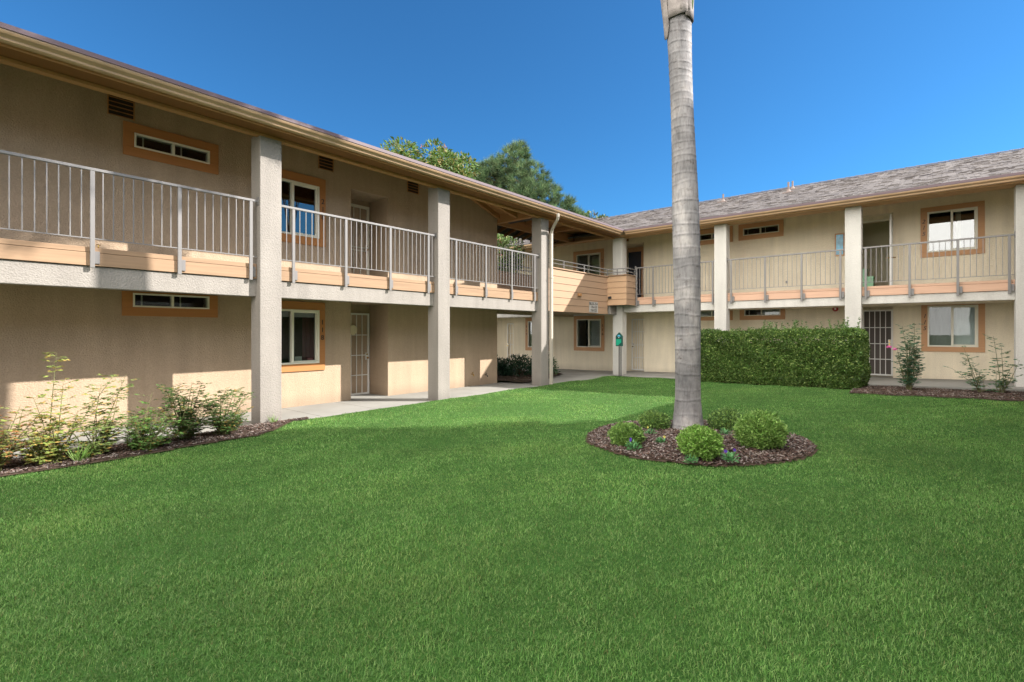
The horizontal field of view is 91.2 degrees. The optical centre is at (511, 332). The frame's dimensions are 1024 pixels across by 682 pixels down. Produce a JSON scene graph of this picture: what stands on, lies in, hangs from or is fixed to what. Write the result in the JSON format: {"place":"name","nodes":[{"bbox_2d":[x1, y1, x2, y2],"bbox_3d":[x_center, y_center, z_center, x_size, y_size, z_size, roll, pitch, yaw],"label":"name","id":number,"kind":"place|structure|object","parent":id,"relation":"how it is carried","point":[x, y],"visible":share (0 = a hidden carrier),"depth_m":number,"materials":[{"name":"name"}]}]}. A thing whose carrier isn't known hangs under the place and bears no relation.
{"place":"outdoors","nodes":[
{"label":"outdoors","id":0,"kind":"place"},
{"bbox_2d":[0,376,1023,681],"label":"lawn","id":1,"kind":"structure","parent":0,"point":[472,486],"depth_m":3.28,"materials":[{"name":"green plant"}]},
{"bbox_2d":[0,418,306,476],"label":"planting bed","id":2,"kind":"object","parent":1,"relation":"on","point":[129,455],"visible":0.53,"depth_m":6.50,"materials":[{"name":"soil"}]},
{"bbox_2d":[0,405,54,469],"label":"rose bush","id":3,"kind":"object","parent":2,"relation":"on","point":[7,455],"visible":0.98,"depth_m":5.72,"materials":[{"name":"green plant"}]},
{"bbox_2d":[0,352,115,463],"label":"rose bush","id":4,"kind":"object","parent":2,"relation":"on","point":[50,446],"visible":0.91,"depth_m":6.02,"materials":[{"name":"green plant"}]},
{"bbox_2d":[49,375,135,457],"bbox_3d":[-5.285,1.071,6.291,0.720,1.057,0.785,0,0,-7],"label":"rose bush","id":5,"kind":"object","parent":2,"relation":"on","point":[97,446],"visible":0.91,"depth_m":6.35,"materials":[{"name":"green plant"}]},
{"bbox_2d":[104,392,183,450],"bbox_3d":[-4.851,1.202,6.696,0.856,0.788,0.801,0,0,-9],"label":"rose bush","id":6,"kind":"object","parent":2,"relation":"on","point":[139,439],"visible":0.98,"depth_m":6.63,"materials":[{"name":"green plant"}]},
{"bbox_2d":[153,381,221,440],"bbox_3d":[-4.752,1.153,7.236,0.933,0.891,0.970,0,0,-10],"label":"rose bush","id":7,"kind":"object","parent":2,"relation":"on","point":[185,426],"visible":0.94,"depth_m":7.13,"materials":[{"name":"green plant"}]},
{"bbox_2d":[194,387,253,434],"bbox_3d":[-4.375,1.207,7.623,0.826,0.776,0.893,0,0,-19],"label":"rose bush","id":8,"kind":"object","parent":2,"relation":"on","point":[221,425],"visible":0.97,"depth_m":7.57,"materials":[{"name":"green plant"}]},
{"bbox_2d":[0,371,1023,474],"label":"mulch","id":9,"kind":"object","parent":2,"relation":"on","point":[591,435],"visible":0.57,"depth_m":6.42,"materials":[{"name":"brown wood"}]},
{"bbox_2d":[59,439,94,460],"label":"grass tuft","id":10,"kind":"object","parent":9,"relation":"on","point":[82,454],"visible":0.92,"depth_m":6.06,"materials":[{"name":"green plant"}]},
{"bbox_2d":[267,414,278,422],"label":"grass tuft","id":11,"kind":"object","parent":9,"relation":"on","point":[272,419],"visible":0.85,"depth_m":8.61,"materials":[{"name":"green plant"}]},
{"bbox_2d":[616,332,622,375],"bbox_3d":[3.718,0.792,17.344,0.250,1.577,0.112,0,0,40],"label":"waste bag dispenser","id":12,"kind":"object","parent":1,"relation":"on","point":[619,339],"visible":0.94,"depth_m":17.35,"materials":[{"name":"green metal"}]},
{"bbox_2d":[585,421,818,466],"bbox_3d":[2.422,1.411,6.714,3.200,0.111,3.200,0,0,40],"label":"planting bed","id":13,"kind":"object","parent":1,"relation":"on","point":[722,464],"visible":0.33,"depth_m":5.69,"materials":[{"name":"soil"}]},
{"bbox_2d":[607,421,646,446],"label":"round shrub","id":14,"kind":"object","parent":13,"relation":"on","point":[621,433],"visible":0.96,"depth_m":6.16,"materials":[{"name":"green plant"}]},
{"bbox_2d":[625,438,641,449],"bbox_3d":[1.435,1.334,5.984,0.224,0.140,0.241,0,0,40],"label":"pansy","id":15,"kind":"object","parent":13,"relation":"on","point":[634,445],"visible":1,"depth_m":5.99,"materials":[{"name":"green plant"}]},
{"bbox_2d":[644,426,656,434],"bbox_3d":[1.886,1.342,6.843,0.187,0.128,0.161,0,0,-4],"label":"pansy","id":16,"kind":"object","parent":13,"relation":"on","point":[648,432],"visible":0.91,"depth_m":6.82,"materials":[{"name":"green plant"}]},
{"bbox_2d":[636,409,670,430],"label":"round shrub","id":17,"kind":"object","parent":13,"relation":"on","point":[656,419],"visible":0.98,"depth_m":7.21,"materials":[{"name":"green plant"}]},
{"bbox_2d":[655,436,667,444],"bbox_3d":[1.850,1.341,6.248,0.168,0.116,0.207,0,0,40],"label":"pansy","id":18,"kind":"object","parent":13,"relation":"on","point":[660,440],"visible":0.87,"depth_m":6.24,"materials":[{"name":"green plant"}]},
{"bbox_2d":[660,0,703,430],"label":"palm tree","id":19,"kind":"object","parent":13,"relation":"on","point":[678,17],"visible":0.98,"depth_m":7.07,"materials":[{"name":"grey plant"}]},
{"bbox_2d":[682,454,698,462],"bbox_3d":[1.907,1.344,5.348,0.157,0.088,0.165,0,0,40],"label":"pansy","id":20,"kind":"object","parent":13,"relation":"on","point":[690,459],"visible":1,"depth_m":5.34,"materials":[{"name":"green plant"}]},
{"bbox_2d":[675,423,724,461],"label":"round shrub","id":21,"kind":"object","parent":13,"relation":"on","point":[702,441],"visible":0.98,"depth_m":5.47,"materials":[{"name":"green plant"}]},
{"bbox_2d":[706,407,744,430],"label":"round shrub","id":22,"kind":"object","parent":13,"relation":"on","point":[719,418],"visible":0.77,"depth_m":7.00,"materials":[{"name":"green plant"}]},
{"bbox_2d":[719,428,732,434],"bbox_3d":[2.842,1.327,6.686,0.182,0.113,0.213,0,0,-17],"label":"pansy","id":23,"kind":"object","parent":13,"relation":"on","point":[726,431],"visible":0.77,"depth_m":6.69,"materials":[{"name":"green plant"}]},
{"bbox_2d":[721,449,739,462],"bbox_3d":[2.337,1.308,5.372,0.223,0.138,0.231,0,0,40],"label":"pansy","id":24,"kind":"object","parent":13,"relation":"on","point":[730,456],"visible":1,"depth_m":5.37,"materials":[{"name":"green plant"}]},
{"bbox_2d":[733,409,790,450],"bbox_3d":[2.969,1.152,6.015,0.636,0.502,0.689,0,0,40],"label":"round shrub","id":25,"kind":"object","parent":13,"relation":"on","point":[760,429],"visible":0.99,"depth_m":5.83,"materials":[{"name":"green plant"}]},
{"bbox_2d":[701,317,871,388],"bbox_3d":[7.150,0.549,13.776,1.201,1.903,4.401,0,0,-43],"label":"hedge","id":26,"kind":"object","parent":1,"relation":"on","point":[811,361],"visible":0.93,"depth_m":13.02,"materials":[{"name":"plant"}]},
{"bbox_2d":[849,386,1023,400],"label":"planting bed","id":27,"kind":"object","parent":1,"relation":"on","point":[950,396],"visible":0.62,"depth_m":10.78,"materials":[{"name":"soil"}]},
{"bbox_2d":[887,323,924,389],"bbox_3d":[9.172,0.575,11.560,0.720,1.583,0.603,0,0,-15],"label":"rose bush","id":28,"kind":"object","parent":27,"relation":"on","point":[911,379],"visible":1,"depth_m":11.52,"materials":[{"name":"green plant"}]},
{"bbox_2d":[944,346,991,391],"bbox_3d":[10.017,0.819,11.009,0.372,1.044,0.833,0,0,-39],"label":"rose bush","id":29,"kind":"object","parent":27,"relation":"on","point":[978,378],"visible":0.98,"depth_m":10.93,"materials":[{"name":"green plant"}]},
{"bbox_2d":[984,334,1023,391],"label":"rose bush","id":30,"kind":"object","parent":27,"relation":"on","point":[1000,384],"visible":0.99,"depth_m":10.65,"materials":[{"name":"green plant"}]},
{"bbox_2d":[0,0,1023,217],"label":"sky","id":31,"kind":"structure","parent":0,"point":[801,92],"materials":[{"name":"blue"}]},
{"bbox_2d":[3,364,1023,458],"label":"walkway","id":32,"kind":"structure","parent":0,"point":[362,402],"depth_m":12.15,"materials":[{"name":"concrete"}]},
{"bbox_2d":[497,371,561,381],"bbox_3d":[-0.048,1.525,17.989,4.000,0.027,3.700,0,0,40],"label":"planting bed","id":33,"kind":"object","parent":32,"relation":"on","point":[513,376],"visible":0.34,"depth_m":16.78,"materials":[{"name":"soil"}]},
{"bbox_2d":[497,354,514,375],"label":"dark shrub","id":34,"kind":"object","parent":33,"relation":"on","point":[499,363],"visible":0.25,"depth_m":17.54,"materials":[{"name":"green plant"}]},
{"bbox_2d":[497,233,525,272],"bbox_3d":[-0.787,-1.286,19.146,2.655,6.231,2.527,0,0,1],"label":"courtyard tree","id":35,"kind":"object","parent":33,"relation":"on","point":[505,241],"visible":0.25,"depth_m":18.59,"materials":[{"name":"green plant"}]},
{"bbox_2d":[497,354,531,376],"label":"dark shrub","id":36,"kind":"object","parent":33,"relation":"on","point":[520,365],"visible":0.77,"depth_m":17.63,"materials":[{"name":"green plant"}]},
{"bbox_2d":[531,357,560,374],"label":"dark shrub","id":37,"kind":"object","parent":33,"relation":"on","point":[554,367],"visible":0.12,"depth_m":18.30,"materials":[{"name":"green plant"}]},
{"label":"ground","id":38,"kind":"structure","parent":0,"visible":0},
{"bbox_2d":[0,22,623,440],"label":"apartment wing","id":39,"kind":"structure","parent":38,"relation":"on","point":[160,230],"depth_m":8.98,"materials":[{"name":"beige paint"}]},
{"bbox_2d":[122,291,217,317],"bbox_3d":[-6.564,-0.555,9.411,1.245,0.840,1.780,0,0,40],"label":"window","id":40,"kind":"structure","parent":39,"relation":"in","point":[134,303],"depth_m":9.21,"materials":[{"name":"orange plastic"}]},
{"bbox_2d":[123,120,218,174],"bbox_3d":[-6.555,-3.297,9.422,1.245,0.845,1.768,0,0,40],"label":"window","id":41,"kind":"structure","parent":39,"relation":"in","point":[132,146],"depth_m":9.07,"materials":[{"name":"orange plastic"}]},
{"bbox_2d":[295,356,301,360],"bbox_3d":[-4.666,0.588,10.945,0.020,0.115,0.150,0,0,40],"label":"greeting card","id":42,"kind":"object","parent":39,"relation":"in","point":[298,358],"visible":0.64,"depth_m":10.95,"materials":[{"name":"grey paper"}]},
{"bbox_2d":[281,301,324,371],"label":"window","id":43,"kind":"structure","parent":39,"relation":"in","point":[302,323],"depth_m":11.14,"materials":[{"name":"orange plastic"}]},
{"bbox_2d":[281,169,325,246],"bbox_3d":[-4.720,-2.672,10.737,0.125,1.515,1.523,0,0,40],"label":"window","id":44,"kind":"structure","parent":39,"relation":"in","point":[298,190],"depth_m":10.94,"materials":[{"name":"glass"}]},
{"bbox_2d":[351,325,356,334],"bbox_3d":[-4.030,-0.060,12.689,0.017,0.260,0.260,0,0,40],"label":"door plaque","id":45,"kind":"object","parent":39,"relation":"attached to","point":[353,329],"depth_m":12.70,"materials":[{"name":"beige"}]},
{"bbox_2d":[351,313,368,395],"bbox_3d":[-4.002,0.555,12.729,0.105,2.090,0.897,0,0,40],"label":"security door","id":46,"kind":"structure","parent":39,"relation":"in","point":[366,354],"depth_m":12.93,"materials":[{"name":"white paint"}]},
{"bbox_2d":[351,203,368,274],"bbox_3d":[-4.002,-2.228,12.729,0.105,2.065,0.897,0,0,40],"label":"security door","id":47,"kind":"structure","parent":39,"relation":"in","point":[352,205],"depth_m":12.92,"materials":[{"name":"beige metal"}]},
{"bbox_2d":[497,220,635,316],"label":"passage bridge","id":48,"kind":"structure","parent":39,"relation":"attached to","point":[579,293],"depth_m":17.00,"materials":[{"name":"wood"}]},
{"bbox_2d":[380,136,480,178],"bbox_3d":[-5.209,-3.924,26.161,9.069,11.770,8.663,0,0,13],"label":"flowering tree","id":49,"kind":"object","parent":38,"relation":"on","point":[456,164],"visible":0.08,"depth_m":23.70,"materials":[{"name":"green plant"}]},
{"bbox_2d":[472,138,595,218],"bbox_3d":[-0.094,-5.600,34.138,12.960,15.100,7.856,0,0,40],"label":"pine tree","id":50,"kind":"object","parent":38,"relation":"on","point":[522,181],"visible":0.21,"depth_m":32.51,"materials":[{"name":"green plant"}]},
{"bbox_2d":[584,210,608,219],"bbox_3d":[5.687,-3.474,35.701,3.224,10.766,4.021,0,0,-28],"label":"tree","id":51,"kind":"object","parent":38,"relation":"on","point":[599,216],"visible":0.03,"depth_m":35.78,"materials":[{"name":"green plant"}]},
{"bbox_2d":[497,148,1023,386],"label":"apartment wing","id":52,"kind":"structure","parent":38,"relation":"on","point":[937,249],"depth_m":15.01,"materials":[{"name":"beige paint"}]},
{"bbox_2d":[507,323,512,359],"bbox_3d":[0.101,0.580,24.623,0.900,2.040,0.105,0,0,40],"label":"security door","id":53,"kind":"structure","parent":52,"relation":"in","point":[508,344],"depth_m":24.82,"materials":[{"name":"white paint"}]},
{"bbox_2d":[525,318,531,349],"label":"window","id":54,"kind":"structure","parent":52,"relation":"in","point":[527,320],"depth_m":23.13,"materials":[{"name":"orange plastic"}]},
{"bbox_2d":[573,248,603,275],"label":"window","id":55,"kind":"structure","parent":52,"relation":"in","point":[595,257],"depth_m":21.08,"materials":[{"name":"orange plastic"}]},
{"bbox_2d":[574,315,603,350],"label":"window","id":56,"kind":"structure","parent":52,"relation":"in","point":[594,323],"depth_m":21.02,"materials":[{"name":"orange plastic"}]},
{"bbox_2d":[629,251,640,297],"bbox_3d":[5.030,-2.235,20.466,0.565,2.090,0.058,0,0,40],"label":"front door","id":57,"kind":"structure","parent":52,"relation":"in","point":[634,257],"depth_m":20.40,"materials":[{"name":"brown"}]},
{"bbox_2d":[632,319,643,370],"bbox_3d":[4.980,0.485,19.773,0.590,2.030,0.105,0,0,40],"label":"security door","id":58,"kind":"structure","parent":52,"relation":"in","point":[637,331],"depth_m":19.82,"materials":[{"name":"white paint"}]},
{"bbox_2d":[700,226,746,244],"bbox_3d":[7.477,-3.399,18.238,1.710,0.827,1.245,0,0,40],"label":"window","id":59,"kind":"structure","parent":52,"relation":"in","point":[706,235],"depth_m":17.88,"materials":[{"name":"orange plastic"}]},
{"bbox_2d":[701,310,746,320],"bbox_3d":[7.477,-0.664,18.238,1.710,0.828,1.245,0,0,40],"label":"window","id":60,"kind":"structure","parent":52,"relation":"in","point":[705,315],"depth_m":17.90,"materials":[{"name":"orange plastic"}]},
{"bbox_2d":[738,219,783,240],"bbox_3d":[8.697,-3.407,17.214,1.709,0.845,1.245,0,0,40],"label":"window","id":61,"kind":"structure","parent":52,"relation":"in","point":[775,228],"depth_m":16.85,"materials":[{"name":"orange plastic"}]},
{"bbox_2d":[740,309,784,319],"bbox_3d":[8.728,-0.666,17.189,1.711,0.823,1.245,0,0,40],"label":"window","id":62,"kind":"structure","parent":52,"relation":"in","point":[762,314],"depth_m":16.75,"materials":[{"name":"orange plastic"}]},
{"bbox_2d":[867,276,874,285],"bbox_3d":[11.046,-1.452,15.436,0.176,0.513,0.366,0,0,40],"label":"storage box","id":63,"kind":"object","parent":52,"relation":"on","point":[870,279],"visible":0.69,"depth_m":15.30,"materials":[{"name":"green plastic"}]},
{"bbox_2d":[863,309,892,375],"bbox_3d":[10.898,0.308,14.950,0.738,1.955,0.165,0,0,40],"label":"security door","id":64,"kind":"structure","parent":52,"relation":"in","point":[878,324],"depth_m":14.93,"materials":[{"name":"white paint"}]},
{"bbox_2d":[886,214,895,284],"bbox_3d":[10.883,-2.260,14.378,0.230,2.120,0.860,0,0,40],"label":"security door","id":65,"kind":"structure","parent":52,"relation":"in","point":[891,218],"depth_m":14.07,"materials":[{"name":"white paint"}]},
{"bbox_2d":[920,200,984,257],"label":"window","id":66,"kind":"structure","parent":52,"relation":"in","point":[937,223],"depth_m":14.05,"materials":[{"name":"white glass"}]},
{"bbox_2d":[921,303,984,351],"bbox_3d":[12.044,-0.155,13.721,1.306,1.381,0.195,0,0,40],"label":"window","id":67,"kind":"structure","parent":52,"relation":"in","point":[949,327],"depth_m":13.71,"materials":[{"name":"white glass"}]}
]}

